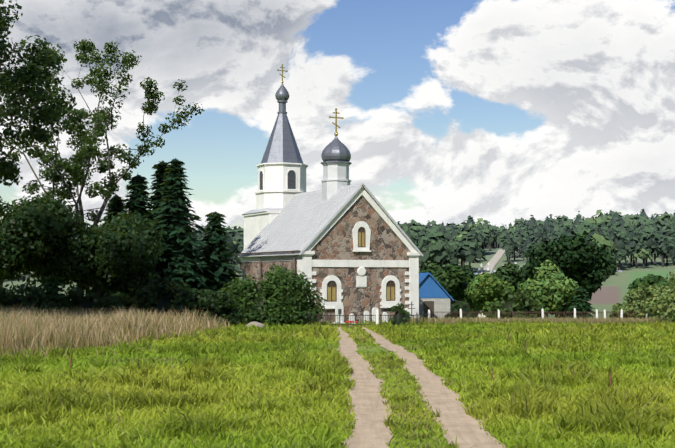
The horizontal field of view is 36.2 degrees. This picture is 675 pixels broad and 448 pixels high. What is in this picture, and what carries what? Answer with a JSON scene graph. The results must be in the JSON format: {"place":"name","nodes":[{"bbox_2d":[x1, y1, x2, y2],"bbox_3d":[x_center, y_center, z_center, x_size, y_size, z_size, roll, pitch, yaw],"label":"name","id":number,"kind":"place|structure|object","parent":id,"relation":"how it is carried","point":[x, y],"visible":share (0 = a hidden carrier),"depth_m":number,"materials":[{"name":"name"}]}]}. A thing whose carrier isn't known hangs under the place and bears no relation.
{"place":"outdoors","nodes":[
{"label":"outdoors","id":0,"kind":"place"},
{"bbox_2d":[0,0,674,230],"label":"sky","id":1,"kind":"structure","parent":0,"point":[499,112],"materials":[{"name":"white"}]},
{"bbox_2d":[3,248,674,447],"bbox_3d":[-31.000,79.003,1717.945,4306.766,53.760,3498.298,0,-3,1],"label":"ground","id":2,"kind":"structure","parent":0,"point":[614,290],"depth_m":457.52,"materials":[{"name":"green plant"}]},
{"bbox_2d":[0,280,56,313],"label":"bush","id":3,"kind":"object","parent":2,"relation":"on","point":[32,296],"visible":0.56,"depth_m":59.30,"materials":[{"name":"green plant"}]},
{"bbox_2d":[0,0,76,220],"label":"tree","id":4,"kind":"object","parent":2,"relation":"on","point":[38,61],"visible":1,"depth_m":53.15,"materials":[{"name":"green plant"}]},
{"bbox_2d":[0,189,82,288],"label":"dark tree","id":5,"kind":"object","parent":2,"relation":"on","point":[25,223],"visible":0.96,"depth_m":64.32,"materials":[{"name":"green plant"}]},
{"bbox_2d":[38,273,73,314],"bbox_3d":[-17.154,5.132,61.989,4.138,4.338,4.014,0,-3,1],"label":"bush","id":6,"kind":"object","parent":2,"relation":"on","point":[51,285],"visible":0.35,"depth_m":61.74,"materials":[{"name":"green plant"}]},
{"bbox_2d":[16,204,100,294],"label":"dark tree","id":7,"kind":"object","parent":2,"relation":"on","point":[43,273],"visible":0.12,"depth_m":68.09,"materials":[{"name":"green plant"}]},
{"bbox_2d":[59,287,126,316],"bbox_3d":[-16.050,5.336,63.702,6.219,2.922,4.281,1,-3,-21],"label":"bush","id":8,"kind":"object","parent":2,"relation":"on","point":[93,301],"visible":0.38,"depth_m":63.34,"materials":[{"name":"green plant"}]},
{"bbox_2d":[75,194,127,294],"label":"spruce","id":9,"kind":"object","parent":2,"relation":"on","point":[115,204],"visible":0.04,"depth_m":78.03,"materials":[{"name":"green plant"}]},
{"bbox_2d":[0,39,204,299],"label":"tree","id":10,"kind":"object","parent":2,"relation":"on","point":[75,170],"visible":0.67,"depth_m":73.66,"materials":[{"name":"green plant"}]},
{"bbox_2d":[41,210,166,297],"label":"dark tree","id":11,"kind":"object","parent":2,"relation":"on","point":[120,253],"visible":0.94,"depth_m":66.93,"materials":[{"name":"green plant"}]},
{"bbox_2d":[104,174,158,299],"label":"spruce","id":12,"kind":"object","parent":2,"relation":"on","point":[139,194],"visible":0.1,"depth_m":73.89,"materials":[{"name":"green plant"}]},
{"bbox_2d":[109,271,195,316],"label":"bush","id":13,"kind":"object","parent":2,"relation":"on","point":[151,291],"visible":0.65,"depth_m":66.16,"materials":[{"name":"green plant"}]},
{"bbox_2d":[146,160,197,269],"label":"spruce","id":14,"kind":"object","parent":2,"relation":"on","point":[159,174],"visible":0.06,"depth_m":74.87,"materials":[{"name":"green plant"}]},
{"bbox_2d":[128,158,223,298],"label":"spruce","id":15,"kind":"object","parent":2,"relation":"on","point":[180,255],"visible":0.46,"depth_m":71.28,"materials":[{"name":"green plant"}]},
{"bbox_2d":[171,287,246,325],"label":"bush","id":16,"kind":"object","parent":2,"relation":"on","point":[209,301],"visible":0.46,"depth_m":66.84,"materials":[{"name":"green plant"}]},
{"bbox_2d":[195,212,245,291],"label":"spruce","id":17,"kind":"object","parent":2,"relation":"on","point":[217,252],"visible":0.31,"depth_m":73.42,"materials":[{"name":"green plant"}]},
{"bbox_2d":[217,282,257,324],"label":"bush","id":18,"kind":"object","parent":2,"relation":"on","point":[228,287],"depth_m":70.24,"materials":[{"name":"green plant"}]},
{"bbox_2d":[246,321,264,327],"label":"boulder","id":19,"kind":"object","parent":2,"relation":"on","point":[255,323],"visible":0.44,"depth_m":65.48,"materials":[{"name":"grey stone"}]},
{"bbox_2d":[222,264,326,325],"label":"bush","id":20,"kind":"object","parent":2,"relation":"on","point":[279,297],"depth_m":68.53,"materials":[{"name":"green plant"}]},
{"bbox_2d":[237,64,423,322],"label":"church","id":21,"kind":"structure","parent":2,"relation":"on","point":[338,239],"depth_m":80.22,"materials":[{"name":"stone"}]},
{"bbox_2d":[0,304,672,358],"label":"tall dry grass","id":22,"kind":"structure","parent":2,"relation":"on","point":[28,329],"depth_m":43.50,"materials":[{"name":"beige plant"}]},
{"bbox_2d":[0,315,674,447],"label":"grass blades","id":23,"kind":"object","parent":2,"relation":"on","point":[276,386],"depth_m":20.80,"materials":[{"name":"green plant"}]},
{"bbox_2d":[333,305,344,323],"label":"grave stele","id":24,"kind":"object","parent":2,"relation":"on","point":[339,308],"visible":0.62,"depth_m":75.20,"materials":[{"name":"white stone"}]},
{"bbox_2d":[14,208,674,277],"bbox_3d":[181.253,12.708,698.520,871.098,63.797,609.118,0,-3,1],"label":"forest trees","id":25,"kind":"object","parent":2,"relation":"on","point":[642,235],"visible":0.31,"depth_m":535.39,"materials":[{"name":"green plant"}]},
{"bbox_2d":[348,313,354,323],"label":"grave stele","id":26,"kind":"object","parent":2,"relation":"on","point":[352,318],"visible":0.48,"depth_m":75.92,"materials":[{"name":"white stone"}]},
{"bbox_2d":[364,311,368,321],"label":"grave stele","id":27,"kind":"object","parent":2,"relation":"on","point":[366,313],"visible":0.56,"depth_m":76.95,"materials":[{"name":"white stone"}]},
{"bbox_2d":[308,311,428,326],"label":"iron fence","id":28,"kind":"object","parent":2,"relation":"on","point":[380,315],"visible":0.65,"depth_m":68.68,"materials":[{"name":"black metal"}]},
{"bbox_2d":[372,307,377,321],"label":"grave stele","id":29,"kind":"object","parent":2,"relation":"on","point":[374,309],"visible":0.54,"depth_m":77.12,"materials":[{"name":"white stone"}]},
{"bbox_2d":[376,310,378,323],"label":"white gate post","id":30,"kind":"object","parent":2,"relation":"on","point":[377,316],"visible":0.81,"depth_m":68.36,"materials":[{"name":"concrete"}]},
{"bbox_2d":[382,312,387,321],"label":"grave stele","id":31,"kind":"object","parent":2,"relation":"on","point":[383,317],"visible":0.62,"depth_m":77.67,"materials":[{"name":"white stone"}]},
{"bbox_2d":[388,303,410,323],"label":"grave shrub","id":32,"kind":"object","parent":2,"relation":"on","point":[398,309],"visible":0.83,"depth_m":69.81,"materials":[{"name":"green plant"}]},
{"bbox_2d":[419,273,467,318],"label":"shed","id":33,"kind":"structure","parent":2,"relation":"on","point":[434,296],"depth_m":87.59,"materials":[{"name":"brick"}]},
{"bbox_2d":[439,282,451,302],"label":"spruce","id":34,"kind":"object","parent":2,"relation":"on","point":[442,285],"visible":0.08,"depth_m":95.37,"materials":[{"name":"green plant"}]},
{"bbox_2d":[419,262,482,316],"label":"tree","id":35,"kind":"object","parent":2,"relation":"on","point":[433,270],"visible":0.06,"depth_m":148.86,"materials":[{"name":"green plant"}]},
{"bbox_2d":[434,265,477,308],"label":"tree","id":36,"kind":"object","parent":2,"relation":"on","point":[455,279],"visible":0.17,"depth_m":130.71,"materials":[{"name":"green plant"}]},
{"bbox_2d":[445,301,478,318],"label":"bush","id":37,"kind":"object","parent":2,"relation":"on","point":[457,306],"visible":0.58,"depth_m":82.70,"materials":[{"name":"green plant"}]},
{"bbox_2d":[465,271,514,314],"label":"tree","id":38,"kind":"object","parent":2,"relation":"on","point":[484,289],"visible":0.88,"depth_m":98.17,"materials":[{"name":"green plant"}]},
{"bbox_2d":[485,288,543,318],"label":"bush","id":39,"kind":"object","parent":2,"relation":"on","point":[520,301],"visible":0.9,"depth_m":90.74,"materials":[{"name":"green plant"}]},
{"bbox_2d":[492,262,540,315],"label":"tree","id":40,"kind":"object","parent":2,"relation":"on","point":[507,271],"visible":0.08,"depth_m":164.07,"materials":[{"name":"green plant"}]},
{"bbox_2d":[428,308,648,319],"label":"white fence posts","id":41,"kind":"object","parent":2,"relation":"on","point":[574,313],"visible":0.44,"depth_m":79.53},
{"bbox_2d":[516,260,578,318],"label":"willow tree","id":42,"kind":"object","parent":2,"relation":"on","point":[550,287],"visible":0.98,"depth_m":110.60,"materials":[{"name":"green plant"}]},
{"bbox_2d":[473,262,621,273],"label":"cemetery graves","id":43,"kind":"object","parent":2,"relation":"on","point":[481,269],"visible":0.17,"depth_m":489.71,"materials":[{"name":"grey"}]},
{"bbox_2d":[509,231,617,317],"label":"tree","id":44,"kind":"object","parent":2,"relation":"on","point":[584,264],"visible":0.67,"depth_m":143.43,"materials":[{"name":"green plant"}]},
{"bbox_2d":[548,286,600,317],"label":"bush","id":45,"kind":"object","parent":2,"relation":"on","point":[589,295],"depth_m":158.05,"materials":[{"name":"green plant"}]},
{"bbox_2d":[564,286,594,319],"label":"spruce","id":46,"kind":"object","parent":2,"relation":"on","point":[580,305],"visible":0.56,"depth_m":90.91,"materials":[{"name":"green plant"}]},
{"bbox_2d":[609,302,632,318],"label":"bush","id":47,"kind":"object","parent":2,"relation":"on","point":[616,306],"visible":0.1,"depth_m":84.78,"materials":[{"name":"green plant"}]},
{"bbox_2d":[617,283,671,318],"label":"bush","id":48,"kind":"object","parent":2,"relation":"on","point":[636,298],"visible":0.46,"depth_m":82.52,"materials":[{"name":"green plant"}]},
{"bbox_2d":[627,274,674,291],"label":"tree","id":49,"kind":"object","parent":2,"relation":"on","point":[651,279],"visible":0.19,"depth_m":132.78,"materials":[{"name":"green plant"}]},
{"bbox_2d":[642,285,674,317],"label":"bush","id":50,"kind":"object","parent":2,"relation":"on","point":[652,305],"visible":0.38,"depth_m":79.34,"materials":[{"name":"green plant"}]},
{"bbox_2d":[650,271,674,322],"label":"bush","id":51,"kind":"object","parent":2,"relation":"on","point":[667,310],"visible":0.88,"depth_m":75.25,"materials":[{"name":"green plant"}]},
{"bbox_2d":[70,333,611,386],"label":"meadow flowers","id":52,"kind":"object","parent":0,"point":[491,377],"visible":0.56,"depth_m":22.37,"materials":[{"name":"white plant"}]},
{"bbox_2d":[337,327,504,447],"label":"dirt track","id":53,"kind":"structure","parent":0,"point":[370,429],"depth_m":18.89,"materials":[{"name":"beige soil"}]},
{"bbox_2d":[480,249,504,274],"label":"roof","id":54,"kind":"structure","parent":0,"point":[496,257],"depth_m":540.59,"materials":[{"name":"beige"}]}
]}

